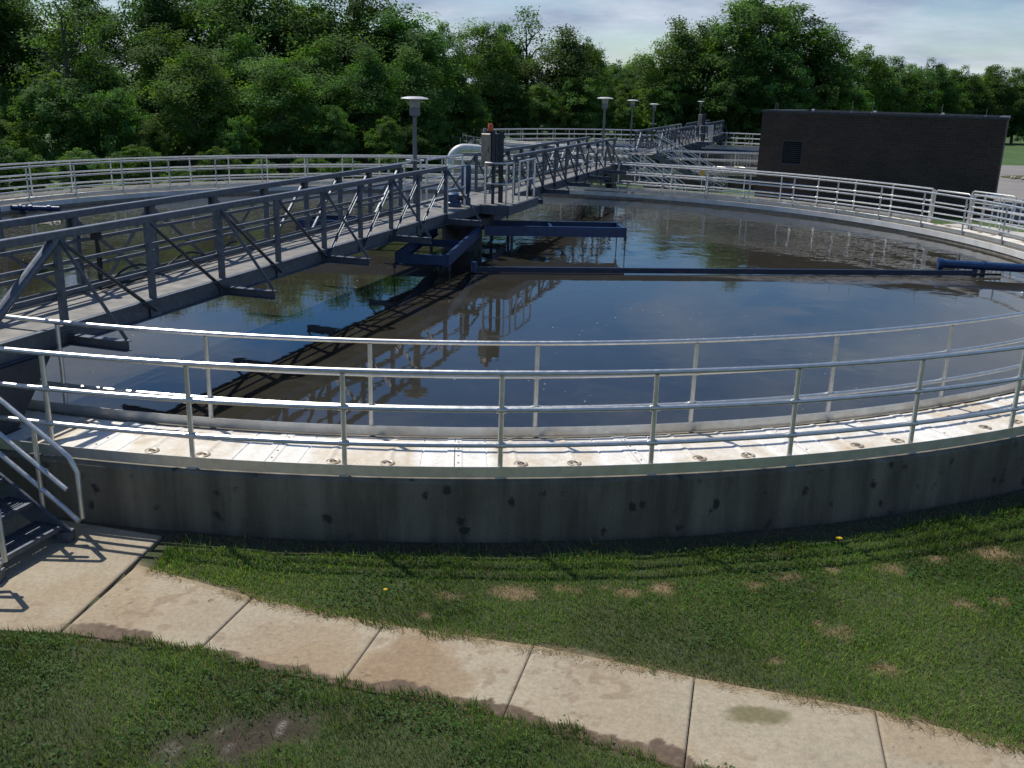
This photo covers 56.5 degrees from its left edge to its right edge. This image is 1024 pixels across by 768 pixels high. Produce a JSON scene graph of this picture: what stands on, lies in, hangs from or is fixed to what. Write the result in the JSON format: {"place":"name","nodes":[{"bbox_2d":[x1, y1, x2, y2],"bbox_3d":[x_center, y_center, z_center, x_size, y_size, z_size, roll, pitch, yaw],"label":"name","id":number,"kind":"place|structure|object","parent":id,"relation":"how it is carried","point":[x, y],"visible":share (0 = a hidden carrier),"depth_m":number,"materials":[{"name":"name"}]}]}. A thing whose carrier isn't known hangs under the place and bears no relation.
{"place":"outdoors","nodes":[
{"label":"outdoors","id":0,"kind":"place"},
{"bbox_2d":[0,72,1023,767],"bbox_3d":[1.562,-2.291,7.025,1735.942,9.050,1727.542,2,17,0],"label":"ground","id":1,"kind":"structure","parent":0,"point":[280,724],"depth_m":7.99,"materials":[{"name":"green plant"}]},
{"bbox_2d":[0,105,39,160],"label":"bushy tree","id":2,"kind":"object","parent":1,"relation":"on","point":[5,130],"visible":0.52,"depth_m":45.68,"materials":[{"name":"green plant"}]},
{"bbox_2d":[0,83,45,139],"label":"bushy tree","id":3,"kind":"object","parent":1,"relation":"on","point":[5,89],"visible":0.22,"depth_m":52.34,"materials":[{"name":"green plant"}]},
{"bbox_2d":[0,139,49,198],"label":"bushy tree","id":4,"kind":"object","parent":1,"relation":"on","point":[12,152],"visible":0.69,"depth_m":32.85,"materials":[{"name":"green plant"}]},
{"bbox_2d":[0,0,62,108],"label":"tall tree","id":5,"kind":"object","parent":1,"relation":"on","point":[7,7],"visible":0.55,"depth_m":54.62,"materials":[{"name":"green plant"}]},
{"bbox_2d":[15,164,53,195],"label":"bushy tree","id":6,"kind":"object","parent":1,"relation":"on","point":[41,181],"visible":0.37,"depth_m":34.84,"materials":[{"name":"green plant"}]},
{"bbox_2d":[0,0,76,139],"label":"tall tree","id":7,"kind":"object","parent":1,"relation":"on","point":[43,27],"visible":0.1,"depth_m":57.86,"materials":[{"name":"green plant"}]},
{"bbox_2d":[0,397,84,583],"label":"metal stair","id":8,"kind":"object","parent":1,"relation":"on","point":[44,524],"visible":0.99,"depth_m":9.12,"materials":[{"name":"metal"}]},
{"bbox_2d":[0,0,112,155],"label":"tree","id":9,"kind":"object","parent":1,"relation":"on","point":[61,34],"visible":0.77,"depth_m":48.84,"materials":[{"name":"green plant"}]},
{"bbox_2d":[7,71,107,170],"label":"bushy tree","id":10,"kind":"object","parent":1,"relation":"on","point":[57,115],"visible":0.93,"depth_m":44.66,"materials":[{"name":"green plant"}]},
{"bbox_2d":[53,147,110,192],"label":"bushy tree","id":11,"kind":"object","parent":1,"relation":"on","point":[69,155],"visible":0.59,"depth_m":36.20,"materials":[{"name":"green plant"}]},
{"bbox_2d":[44,0,131,151],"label":"tall tree","id":12,"kind":"object","parent":1,"relation":"on","point":[91,15],"visible":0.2,"depth_m":58.53,"materials":[{"name":"green plant"}]},
{"bbox_2d":[59,45,148,163],"bbox_3d":[-22.389,-14.784,51.139,4.490,6.412,4.669,15,22,38],"label":"tall tree","id":13,"kind":"object","parent":1,"relation":"on","point":[99,84],"visible":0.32,"depth_m":50.47,"materials":[{"name":"green plant"}]},
{"bbox_2d":[74,87,152,171],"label":"bushy tree","id":14,"kind":"object","parent":1,"relation":"on","point":[115,139],"visible":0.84,"depth_m":45.90,"materials":[{"name":"green plant"}]},
{"bbox_2d":[98,144,169,188],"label":"bushy tree","id":15,"kind":"object","parent":1,"relation":"on","point":[133,152],"visible":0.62,"depth_m":36.83,"materials":[{"name":"green plant"}]},
{"bbox_2d":[73,0,211,113],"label":"tall tree","id":16,"kind":"object","parent":1,"relation":"on","point":[149,13],"visible":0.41,"depth_m":55.69,"materials":[{"name":"green plant"}]},
{"bbox_2d":[128,118,179,175],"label":"bushy tree","id":17,"kind":"object","parent":1,"relation":"on","point":[159,143],"visible":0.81,"depth_m":45.79,"materials":[{"name":"green plant"}]},
{"bbox_2d":[127,71,201,161],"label":"bushy tree","id":18,"kind":"object","parent":1,"relation":"on","point":[149,101],"visible":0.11,"depth_m":52.62,"materials":[{"name":"green plant"}]},
{"bbox_2d":[120,22,210,162],"bbox_3d":[-19.503,-16.202,53.744,5.284,7.855,5.013,8,18,19],"label":"tall tree","id":19,"kind":"object","parent":1,"relation":"on","point":[150,57],"visible":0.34,"depth_m":52.37,"materials":[{"name":"green plant"}]},
{"bbox_2d":[135,0,241,92],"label":"tall tree","id":20,"kind":"object","parent":1,"relation":"on","point":[194,29],"visible":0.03,"depth_m":59.12,"materials":[{"name":"green plant"}]},
{"bbox_2d":[137,43,256,172],"bbox_3d":[-16.174,-13.825,48.277,5.390,6.579,5.183,-13,22,-39],"label":"tall tree","id":21,"kind":"object","parent":1,"relation":"on","point":[189,97],"visible":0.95,"depth_m":47.48,"materials":[{"name":"green plant"}]},
{"bbox_2d":[194,146,243,184],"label":"bushy tree","id":22,"kind":"object","parent":1,"relation":"on","point":[218,151],"visible":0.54,"depth_m":39.86,"materials":[{"name":"green plant"}]},
{"bbox_2d":[209,115,264,176],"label":"bushy tree","id":23,"kind":"object","parent":1,"relation":"on","point":[231,143],"visible":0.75,"depth_m":46.46,"materials":[{"name":"green plant"}]},
{"bbox_2d":[200,32,280,163],"bbox_3d":[-14.953,-15.694,53.149,5.028,7.453,5.741,1,17,-1],"label":"broadleaf tree","id":24,"kind":"object","parent":1,"relation":"on","point":[231,57],"visible":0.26,"depth_m":51.73,"materials":[{"name":"green plant"}]},
{"bbox_2d":[176,0,323,104],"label":"tall tree","id":25,"kind":"object","parent":1,"relation":"on","point":[238,16],"visible":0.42,"depth_m":55.05,"materials":[{"name":"green plant"}]},
{"bbox_2d":[244,158,279,179],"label":"bushy tree","id":26,"kind":"object","parent":1,"relation":"on","point":[255,171],"visible":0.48,"depth_m":40.62,"materials":[{"name":"green plant"}]},
{"bbox_2d":[231,100,295,163],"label":"bushy tree","id":27,"kind":"object","parent":1,"relation":"on","point":[263,136],"visible":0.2,"depth_m":51.68,"materials":[{"name":"green plant"}]},
{"bbox_2d":[215,52,327,172],"bbox_3d":[-12.088,-13.836,49.232,5.396,6.237,5.503,-13,22,-40],"label":"tall tree","id":28,"kind":"object","parent":1,"relation":"on","point":[278,98],"visible":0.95,"depth_m":48.51,"materials":[{"name":"green plant"}]},
{"bbox_2d":[225,0,321,88],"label":"tall tree","id":29,"kind":"object","parent":1,"relation":"on","point":[273,40],"visible":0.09,"depth_m":57.42,"materials":[{"name":"green plant"}]},
{"bbox_2d":[285,158,331,178],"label":"bushy tree","id":30,"kind":"object","parent":1,"relation":"on","point":[316,169],"visible":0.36,"depth_m":40.78,"materials":[{"name":"green plant"}]},
{"bbox_2d":[287,105,333,161],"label":"bushy tree","id":31,"kind":"object","parent":1,"relation":"on","point":[312,149],"visible":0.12,"depth_m":52.41,"materials":[{"name":"green plant"}]},
{"bbox_2d":[282,36,355,160],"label":"tall tree","id":32,"kind":"object","parent":1,"relation":"on","point":[319,63],"visible":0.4,"depth_m":52.82,"materials":[{"name":"green plant"}]},
{"bbox_2d":[265,0,385,82],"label":"tall tree","id":33,"kind":"object","parent":1,"relation":"on","point":[316,19],"visible":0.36,"depth_m":55.54,"materials":[{"name":"green plant"}]},
{"bbox_2d":[304,105,362,170],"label":"bushy tree","id":34,"kind":"object","parent":1,"relation":"on","point":[336,145],"visible":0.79,"depth_m":47.93,"materials":[{"name":"green plant"}]},
{"bbox_2d":[312,42,407,168],"bbox_3d":[-7.902,-14.655,51.157,4.636,6.946,4.459,11,19,29],"label":"tall tree","id":35,"kind":"object","parent":1,"relation":"on","point":[369,73],"visible":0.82,"depth_m":50.20,"materials":[{"name":"green plant"}]},
{"bbox_2d":[326,0,418,160],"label":"broadleaf tree","id":36,"kind":"object","parent":1,"relation":"on","point":[358,13],"visible":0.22,"depth_m":57.40,"materials":[{"name":"green plant"}]},
{"bbox_2d":[362,116,408,174],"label":"bushy tree","id":37,"kind":"object","parent":1,"relation":"on","point":[385,140],"visible":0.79,"depth_m":48.24,"materials":[{"name":"green plant"}]},
{"bbox_2d":[355,42,447,161],"bbox_3d":[-6.288,-15.890,54.971,5.235,7.190,5.035,6,17,14],"label":"tall tree","id":38,"kind":"object","parent":1,"relation":"on","point":[410,67],"visible":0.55,"depth_m":53.89,"materials":[{"name":"green plant"}]},
{"bbox_2d":[342,2,467,154],"bbox_3d":[-6.533,-18.114,58.201,7.968,9.730,7.559,-8,20,-29],"label":"tall tree","id":39,"kind":"object","parent":1,"relation":"on","point":[427,41],"visible":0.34,"depth_m":56.61,"materials":[{"name":"green plant"}]},
{"bbox_2d":[398,124,437,171],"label":"bushy tree","id":40,"kind":"object","parent":1,"relation":"on","point":[423,142],"visible":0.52,"depth_m":52.19,"materials":[{"name":"green plant"}]},
{"bbox_2d":[406,105,451,166],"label":"bushy tree","id":41,"kind":"object","parent":1,"relation":"on","point":[436,130],"visible":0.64,"depth_m":53.85,"materials":[{"name":"green plant"}]},
{"bbox_2d":[433,119,465,164],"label":"bushy tree","id":42,"kind":"object","parent":1,"relation":"on","point":[450,142],"visible":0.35,"depth_m":57.81,"materials":[{"name":"green plant"}]},
{"bbox_2d":[421,20,488,134],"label":"broadleaf tree","id":43,"kind":"object","parent":1,"relation":"on","point":[474,63],"visible":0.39,"depth_m":62.21,"materials":[{"name":"green plant"}]},
{"bbox_2d":[296,214,626,286],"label":"rake drive","id":44,"kind":"structure","parent":1,"relation":"on","point":[456,241],"depth_m":24.20,"materials":[{"name":"metal"}]},
{"bbox_2d":[436,85,492,144],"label":"bushy tree","id":45,"kind":"object","parent":1,"relation":"on","point":[478,108],"visible":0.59,"depth_m":62.73,"materials":[{"name":"green plant"}]},
{"bbox_2d":[447,144,490,179],"bbox_3d":[-2.048,-10.264,44.806,2.261,2.010,0.516,-5,18,-22],"label":"duct elbow","id":46,"kind":"object","parent":1,"relation":"on","point":[465,148],"visible":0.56,"depth_m":44.35,"materials":[{"name":"silver metal"}]},
{"bbox_2d":[450,17,529,142],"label":"tall tree","id":47,"kind":"object","parent":1,"relation":"on","point":[498,75],"visible":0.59,"depth_m":78.78,"materials":[{"name":"green plant"}]},
{"bbox_2d":[478,85,527,137],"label":"bushy tree","id":48,"kind":"object","parent":1,"relation":"on","point":[503,102],"visible":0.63,"depth_m":79.41,"materials":[{"name":"green plant"}]},
{"bbox_2d":[475,21,538,141],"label":"broadleaf tree","id":49,"kind":"object","parent":1,"relation":"on","point":[504,28],"visible":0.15,"depth_m":84.67,"materials":[{"name":"green plant"}]},
{"bbox_2d":[0,184,1023,542],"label":"round tank","id":50,"kind":"object","parent":1,"relation":"on","point":[370,508],"visible":0.47,"depth_m":9.77,"materials":[{"name":"concrete"}]},
{"bbox_2d":[10,204,60,213],"bbox_3d":[-15.355,-5.106,29.055,3.092,0.741,0.418,2,17,0],"label":"blue pipe","id":51,"kind":"object","parent":50,"relation":"attached to","point":[21,208],"visible":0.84,"depth_m":29.01,"materials":[{"name":"metal"}]},
{"bbox_2d":[0,136,625,435],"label":"access bridge","id":52,"kind":"structure","parent":50,"relation":"on","point":[241,270],"depth_m":14.27,"materials":[{"name":"metal"}]},
{"bbox_2d":[90,232,236,289],"bbox_3d":[-5.079,-2.115,14.188,0.158,0.852,3.404,6,17,14],"label":"hose","id":53,"kind":"object","parent":52,"relation":"on","point":[96,236],"visible":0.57,"depth_m":12.99,"materials":[{"name":"black rubber"}]},
{"bbox_2d":[401,96,428,203],"bbox_3d":[-2.384,-5.621,23.396,0.690,2.762,0.690,2,17,0],"label":"lamp post","id":54,"kind":"object","parent":52,"relation":"on","point":[414,104],"visible":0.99,"depth_m":23.14,"materials":[{"name":"grey metal"}]},
{"bbox_2d":[461,160,470,204],"bbox_3d":[-1.141,-5.005,23.684,0.250,1.080,0.250,2,17,0],"label":"drive motor","id":55,"kind":"object","parent":52,"relation":"on","point":[468,179],"visible":0.59,"depth_m":23.58,"materials":[{"name":"blue paint"}]},
{"bbox_2d":[481,131,503,240],"bbox_3d":[-0.490,-5.016,24.225,0.654,2.720,0.337,-5,18,-21],"label":"control cabinet","id":56,"kind":"object","parent":52,"relation":"attached to","point":[492,147],"visible":0.8,"depth_m":23.96,"materials":[{"name":"silver metal"}]},
{"bbox_2d":[0,191,1023,426],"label":"water","id":57,"kind":"structure","parent":50,"relation":"in","point":[413,302],"depth_m":17.36,"materials":[{"name":"blue liquid"}]},
{"bbox_2d":[471,261,1000,275],"bbox_3d":[5.384,-2.667,22.081,12.672,0.240,0.139,0,17,-6],"label":"skimmer blade","id":58,"kind":"object","parent":57,"relation":"on","point":[475,268],"visible":1,"depth_m":22.00,"materials":[{"name":"blue paint"}]},
{"bbox_2d":[0,154,1023,478],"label":"handrail","id":59,"kind":"object","parent":50,"relation":"on","point":[498,472],"visible":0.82,"depth_m":9.50,"materials":[{"name":"metal"}]},
{"bbox_2d":[928,189,973,228],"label":"gate","id":60,"kind":"structure","parent":59,"relation":"attached to","point":[969,206],"depth_m":29.81,"materials":[{"name":"metal"}]},
{"bbox_2d":[0,156,1023,437],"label":"handrail","id":61,"kind":"object","parent":50,"relation":"on","point":[690,424],"visible":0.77,"depth_m":10.81,"materials":[{"name":"metal"}]},
{"bbox_2d":[936,258,1023,275],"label":"scum trough","id":62,"kind":"object","parent":50,"relation":"attached to","point":[975,266],"visible":0.83,"depth_m":22.77,"materials":[{"name":"blue paint"}]},
{"bbox_2d":[0,506,1023,767],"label":"clover","id":63,"kind":"object","parent":1,"relation":"on","point":[254,686],"visible":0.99,"depth_m":7.71,"materials":[{"name":"green plant"}]},
{"bbox_2d":[10,491,1023,765],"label":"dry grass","id":64,"kind":"structure","parent":1,"relation":"on","point":[486,637],"depth_m":8.07,"materials":[{"name":"plant"}]},
{"bbox_2d":[503,107,540,140],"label":"bushy tree","id":65,"kind":"object","parent":1,"relation":"on","point":[523,120],"visible":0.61,"depth_m":79.95,"materials":[{"name":"green plant"}]},
{"bbox_2d":[496,5,561,131],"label":"thin tree","id":66,"kind":"object","parent":1,"relation":"on","point":[536,23],"visible":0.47,"depth_m":86.22,"materials":[{"name":"green plant"}]},
{"bbox_2d":[514,82,564,140],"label":"bushy tree","id":67,"kind":"object","parent":1,"relation":"on","point":[537,110],"visible":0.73,"depth_m":79.89,"materials":[{"name":"green plant"}]},
{"bbox_2d":[511,23,607,134],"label":"tall tree","id":68,"kind":"object","parent":1,"relation":"on","point":[570,68],"visible":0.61,"depth_m":82.42,"materials":[{"name":"green plant"}]},
{"bbox_2d":[541,106,583,140],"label":"bushy tree","id":69,"kind":"object","parent":1,"relation":"on","point":[557,122],"visible":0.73,"depth_m":80.08,"materials":[{"name":"green plant"}]},
{"bbox_2d":[545,78,611,140],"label":"bushy tree","id":70,"kind":"object","parent":1,"relation":"on","point":[574,96],"visible":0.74,"depth_m":80.45,"materials":[{"name":"green plant"}]},
{"bbox_2d":[556,36,615,140],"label":"broadleaf tree","id":71,"kind":"object","parent":1,"relation":"on","point":[604,74],"visible":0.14,"depth_m":87.11,"materials":[{"name":"green plant"}]},
{"bbox_2d":[446,143,758,189],"bbox_3d":[11.592,-14.347,63.275,32.260,1.648,32.260,2,17,0],"label":"round tank","id":72,"kind":"object","parent":1,"relation":"on","point":[694,182],"visible":0.11,"depth_m":48.29,"materials":[{"name":"concrete"}]},
{"bbox_2d":[445,128,759,175],"bbox_3d":[11.627,-15.614,62.889,32.145,1.095,32.158,2,17,0],"label":"handrail","id":73,"kind":"object","parent":72,"relation":"on","point":[676,172],"visible":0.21,"depth_m":51.91,"materials":[{"name":"metal"}]},
{"bbox_2d":[462,129,759,172],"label":"handrail","id":74,"kind":"object","parent":72,"relation":"on","point":[594,134],"visible":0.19,"depth_m":71.03,"materials":[{"name":"metal"}]},
{"bbox_2d":[504,147,758,171],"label":"water","id":75,"kind":"structure","parent":72,"relation":"in","point":[731,164],"depth_m":62.80,"materials":[{"name":"grey liquid"}]},
{"bbox_2d":[624,120,730,186],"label":"access bridge","id":76,"kind":"structure","parent":72,"relation":"on","point":[691,142],"depth_m":55.09,"materials":[{"name":"metal"}]},
{"bbox_2d":[586,103,619,140],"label":"bushy tree","id":77,"kind":"object","parent":1,"relation":"on","point":[609,115],"visible":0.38,"depth_m":82.42,"materials":[{"name":"green plant"}]},
{"bbox_2d":[597,71,636,135],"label":"broadleaf tree","id":78,"kind":"object","parent":1,"relation":"on","point":[612,102],"visible":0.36,"depth_m":98.75,"materials":[{"name":"green plant"}]},
{"bbox_2d":[611,106,646,141],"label":"bushy tree","id":79,"kind":"object","parent":1,"relation":"on","point":[625,118],"visible":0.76,"depth_m":88.17,"materials":[{"name":"green plant"}]},
{"bbox_2d":[614,78,659,138],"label":"bushy tree","id":80,"kind":"object","parent":1,"relation":"on","point":[621,98],"visible":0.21,"depth_m":93.35,"materials":[{"name":"green plant"}]},
{"bbox_2d":[616,139,685,193],"bbox_3d":[5.770,-8.738,39.549,2.879,2.652,1.031,7,18,16],"label":"metal stair","id":81,"kind":"object","parent":1,"relation":"on","point":[638,178],"visible":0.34,"depth_m":39.40,"materials":[{"name":"metal"}]},
{"bbox_2d":[626,15,712,139],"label":"tall tree","id":82,"kind":"object","parent":1,"relation":"on","point":[679,54],"visible":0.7,"depth_m":86.09,"materials":[{"name":"green plant"}]},
{"bbox_2d":[648,77,708,141],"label":"bushy tree","id":83,"kind":"object","parent":1,"relation":"on","point":[681,116],"visible":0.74,"depth_m":85.37,"materials":[{"name":"green plant"}]},
{"bbox_2d":[653,134,726,191],"bbox_3d":[8.708,-10.826,46.670,3.570,2.655,1.031,7,18,16],"label":"metal stair","id":84,"kind":"object","parent":1,"relation":"on","point":[662,158],"visible":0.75,"depth_m":46.54,"materials":[{"name":"metal"}]},
{"bbox_2d":[655,16,753,118],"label":"tall tree","id":85,"kind":"object","parent":1,"relation":"on","point":[703,31],"visible":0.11,"depth_m":87.52,"materials":[{"name":"green plant"}]},
{"bbox_2d":[696,63,777,145],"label":"bushy tree","id":86,"kind":"object","parent":1,"relation":"on","point":[729,102],"visible":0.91,"depth_m":83.42,"materials":[{"name":"green plant"}]},
{"bbox_2d":[688,0,808,144],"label":"broadleaf tree","id":87,"kind":"object","parent":1,"relation":"on","point":[744,18],"visible":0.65,"depth_m":84.16,"materials":[{"name":"green plant"}]},
{"bbox_2d":[743,56,818,144],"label":"bushy tree","id":88,"kind":"object","parent":1,"relation":"on","point":[800,91],"visible":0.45,"depth_m":84.25,"materials":[{"name":"green plant"}]},
{"bbox_2d":[728,0,864,127],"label":"tall tree","id":89,"kind":"object","parent":1,"relation":"on","point":[803,42],"visible":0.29,"depth_m":88.27,"materials":[{"name":"green plant"}]},
{"bbox_2d":[794,66,866,110],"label":"bushy tree","id":90,"kind":"object","parent":1,"relation":"on","point":[830,100],"visible":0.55,"depth_m":86.75,"materials":[{"name":"green plant"}]},
{"bbox_2d":[798,22,869,109],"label":"tall tree","id":91,"kind":"object","parent":1,"relation":"on","point":[845,53],"visible":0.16,"depth_m":91.14,"materials":[{"name":"green plant"}]},
{"bbox_2d":[846,44,906,111],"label":"broadleaf tree","id":92,"kind":"object","parent":1,"relation":"on","point":[879,67],"visible":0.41,"depth_m":101.70,"materials":[{"name":"green plant"}]},
{"bbox_2d":[754,102,1010,219],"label":"brick building","id":93,"kind":"structure","parent":1,"relation":"on","point":[962,153],"depth_m":38.88,"materials":[{"name":"brick"}]},
{"bbox_2d":[861,55,939,112],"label":"broadleaf tree","id":94,"kind":"object","parent":1,"relation":"on","point":[914,93],"visible":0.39,"depth_m":105.55,"materials":[{"name":"green plant"}]},
{"bbox_2d":[900,57,966,113],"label":"broadleaf tree","id":95,"kind":"object","parent":1,"relation":"on","point":[940,72],"visible":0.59,"depth_m":109.51,"materials":[{"name":"green plant"}]},
{"bbox_2d":[934,65,994,114],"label":"broadleaf tree","id":96,"kind":"object","parent":1,"relation":"on","point":[976,90],"visible":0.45,"depth_m":113.06,"materials":[{"name":"green plant"}]},
{"bbox_2d":[954,64,1023,131],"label":"broadleaf tree","id":97,"kind":"object","parent":1,"relation":"on","point":[995,79],"visible":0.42,"depth_m":114.31,"materials":[{"name":"green plant"}]},
{"bbox_2d":[991,98,1023,141],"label":"bushy tree","id":98,"kind":"object","parent":1,"relation":"on","point":[1012,124],"visible":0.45,"depth_m":114.96,"materials":[{"name":"green plant"}]},
{"bbox_2d":[995,67,1023,143],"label":"broadleaf tree","id":99,"kind":"object","parent":1,"relation":"on","point":[1019,90],"visible":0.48,"depth_m":115.12,"materials":[{"name":"green plant"}]},
{"bbox_2d":[0,513,1023,767],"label":"path","id":100,"kind":"structure","parent":0,"point":[52,583],"depth_m":7.35,"materials":[{"name":"concrete"}]},
{"bbox_2d":[12,0,1023,92],"label":"sky","id":101,"kind":"structure","parent":0,"point":[978,34],"materials":[{"name":"white"}]},
{"bbox_2d":[942,191,1023,240],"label":"landing steps","id":102,"kind":"structure","parent":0,"point":[993,206],"depth_m":29.44,"materials":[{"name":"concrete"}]},
{"bbox_2d":[993,165,1023,220],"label":"road","id":103,"kind":"structure","parent":0,"point":[1009,186],"depth_m":53.11,"materials":[{"name":"concrete"}]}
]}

